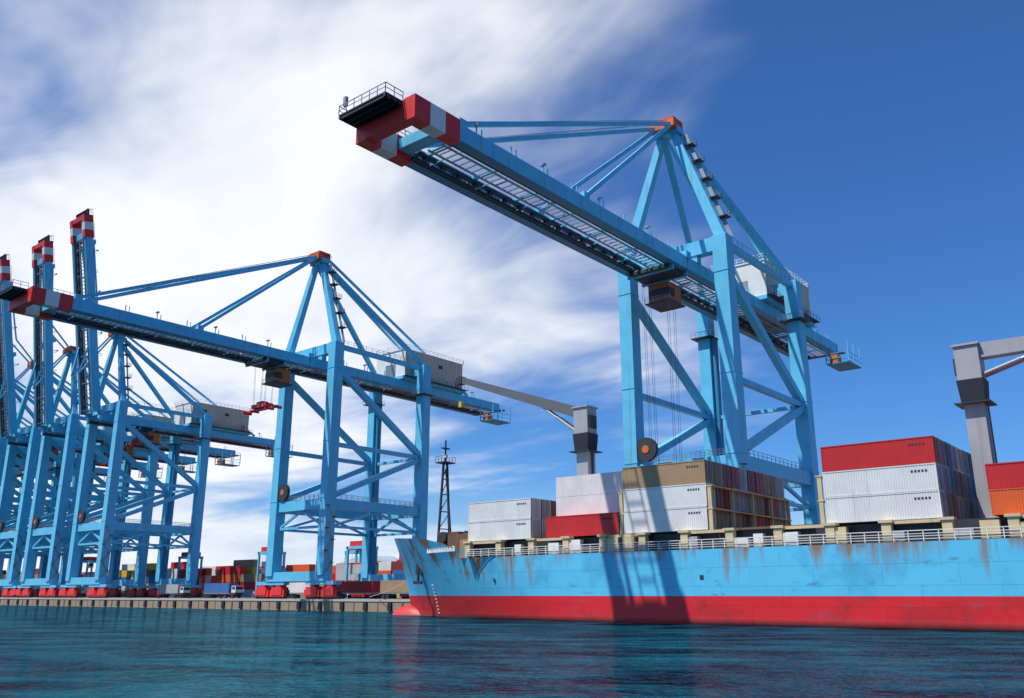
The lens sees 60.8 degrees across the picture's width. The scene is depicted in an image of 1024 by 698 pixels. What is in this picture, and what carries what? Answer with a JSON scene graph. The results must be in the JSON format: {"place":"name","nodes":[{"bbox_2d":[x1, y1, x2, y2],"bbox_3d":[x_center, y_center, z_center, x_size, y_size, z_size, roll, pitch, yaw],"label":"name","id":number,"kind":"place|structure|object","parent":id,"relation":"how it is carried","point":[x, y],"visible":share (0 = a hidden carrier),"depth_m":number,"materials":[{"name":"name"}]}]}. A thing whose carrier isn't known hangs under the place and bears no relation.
{"place":"outdoors","nodes":[
{"label":"outdoors","id":0,"kind":"place"},
{"bbox_2d":[4,597,392,598],"bbox_3d":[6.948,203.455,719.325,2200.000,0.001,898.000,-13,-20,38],"label":"ground","id":1,"kind":"structure","parent":0,"point":[214,598],"depth_m":269.32,"materials":[{"name":"concrete"}]},
{"bbox_2d":[0,458,72,592],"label":"gantry crane","id":2,"kind":"object","parent":1,"relation":"on","point":[16,472],"visible":0.12,"depth_m":400.16,"materials":[{"name":"metal"}]},
{"bbox_2d":[0,417,107,596],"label":"gantry crane","id":3,"kind":"object","parent":1,"relation":"on","point":[98,472],"visible":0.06,"depth_m":381.49,"materials":[{"name":"metal"}]},
{"bbox_2d":[0,381,162,596],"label":"gantry crane","id":4,"kind":"object","parent":1,"relation":"on","point":[49,508],"visible":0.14,"depth_m":357.93,"materials":[{"name":"metal"}]},
{"bbox_2d":[81,587,90,596],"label":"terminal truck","id":5,"kind":"object","parent":1,"relation":"on","point":[84,590],"visible":0.32,"depth_m":291.80,"materials":[{"name":"metal"}]},
{"bbox_2d":[82,557,96,596],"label":"straddle carrier","id":6,"kind":"object","parent":1,"relation":"on","point":[89,561],"visible":0.27,"depth_m":358.83,"materials":[{"name":"metal"}]},
{"bbox_2d":[0,254,196,596],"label":"gantry crane","id":7,"kind":"object","parent":1,"relation":"on","point":[27,437],"visible":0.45,"depth_m":325.87,"materials":[{"name":"metal"}]},
{"bbox_2d":[15,235,240,597],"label":"gantry crane","id":8,"kind":"object","parent":1,"relation":"on","point":[69,429],"visible":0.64,"depth_m":309.97,"materials":[{"name":"metal"}]},
{"bbox_2d":[157,584,190,597],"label":"terminal truck","id":9,"kind":"object","parent":1,"relation":"on","point":[181,590],"visible":0.91,"depth_m":271.61,"materials":[{"name":"metal"}]},
{"bbox_2d":[58,208,292,597],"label":"gantry crane","id":10,"kind":"object","parent":1,"relation":"on","point":[205,424],"visible":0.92,"depth_m":291.20,"materials":[{"name":"metal"}]},
{"bbox_2d":[176,552,203,596],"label":"straddle carrier","id":11,"kind":"object","parent":1,"relation":"on","point":[181,573],"visible":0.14,"depth_m":320.40,"materials":[{"name":"metal"}]},
{"bbox_2d":[0,555,404,597],"bbox_3d":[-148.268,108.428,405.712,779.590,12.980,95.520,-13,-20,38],"label":"shipping containers","id":12,"kind":"object","parent":1,"relation":"on","point":[243,573],"visible":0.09,"depth_m":308.91,"materials":[{"name":"red metal"}]},
{"bbox_2d":[1,597,409,598],"bbox_3d":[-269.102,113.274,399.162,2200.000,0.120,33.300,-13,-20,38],"label":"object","id":13,"kind":"object","parent":1,"relation":"on","point":[204,598],"depth_m":227.38,"materials":[{"name":"metal"}]},
{"bbox_2d":[204,583,242,597],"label":"terminal truck","id":14,"kind":"object","parent":1,"relation":"on","point":[232,590],"visible":0.92,"depth_m":241.34,"materials":[{"name":"metal"}]},
{"bbox_2d":[0,250,510,598],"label":"gantry crane","id":15,"kind":"object","parent":1,"relation":"on","point":[423,380],"visible":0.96,"depth_m":218.53,"materials":[{"name":"metal"}]},
{"bbox_2d":[253,547,285,597],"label":"straddle carrier","id":16,"kind":"object","parent":1,"relation":"on","point":[263,551],"visible":0.21,"depth_m":285.05,"materials":[{"name":"metal"}]},
{"bbox_2d":[287,582,326,597],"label":"terminal truck","id":17,"kind":"object","parent":1,"relation":"on","point":[297,589],"visible":0.27,"depth_m":230.31,"materials":[{"name":"metal"}]},
{"bbox_2d":[344,549,358,562],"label":"straddle carrier","id":18,"kind":"object","parent":1,"relation":"on","point":[356,552],"visible":0.1,"depth_m":277.56,"materials":[{"name":"metal"}]},
{"bbox_2d":[337,581,379,598],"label":"terminal truck","id":19,"kind":"object","parent":1,"relation":"on","point":[366,588],"visible":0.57,"depth_m":205.88,"materials":[{"name":"metal"}]},
{"bbox_2d":[344,541,378,597],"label":"straddle carrier","id":20,"kind":"object","parent":1,"relation":"on","point":[352,568],"visible":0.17,"depth_m":253.26,"materials":[{"name":"metal"}]},
{"bbox_2d":[380,580,408,598],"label":"terminal truck","id":21,"kind":"object","parent":1,"relation":"on","point":[386,585],"visible":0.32,"depth_m":193.73,"materials":[{"name":"metal"}]},
{"bbox_2d":[338,81,861,524],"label":"gantry crane","id":22,"kind":"object","parent":1,"relation":"on","point":[764,301],"visible":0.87,"depth_m":153.41,"materials":[{"name":"metal"}]},
{"bbox_2d":[333,556,398,565],"bbox_3d":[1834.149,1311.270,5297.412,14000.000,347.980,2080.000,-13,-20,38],"label":"distant hills","id":23,"kind":"structure","parent":0,"point":[384,558],"depth_m":7400.84,"materials":[{"name":"white"}]},
{"bbox_2d":[0,605,1023,697],"bbox_3d":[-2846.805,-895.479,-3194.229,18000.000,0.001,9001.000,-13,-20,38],"label":"sea water","id":24,"kind":"structure","parent":0,"point":[81,652],"depth_m":49.05,"materials":[{"name":"blue liquid"}]},
{"bbox_2d":[370,336,1023,631],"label":"ship hull","id":25,"kind":"object","parent":24,"relation":"on","point":[921,533],"visible":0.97,"depth_m":103.49,"materials":[{"name":"paint"}]},
{"bbox_2d":[0,0,1023,571],"label":"sky","id":26,"kind":"structure","parent":0,"point":[875,148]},
{"label":"terrain ground","id":27,"kind":"structure","parent":0,"visible":0},
{"bbox_2d":[0,596,409,611],"bbox_3d":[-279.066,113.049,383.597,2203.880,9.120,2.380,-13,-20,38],"label":"quay wall","id":28,"kind":"structure","parent":27,"relation":"on","point":[384,604],"depth_m":216.60,"materials":[{"name":"grey concrete"}]}
]}

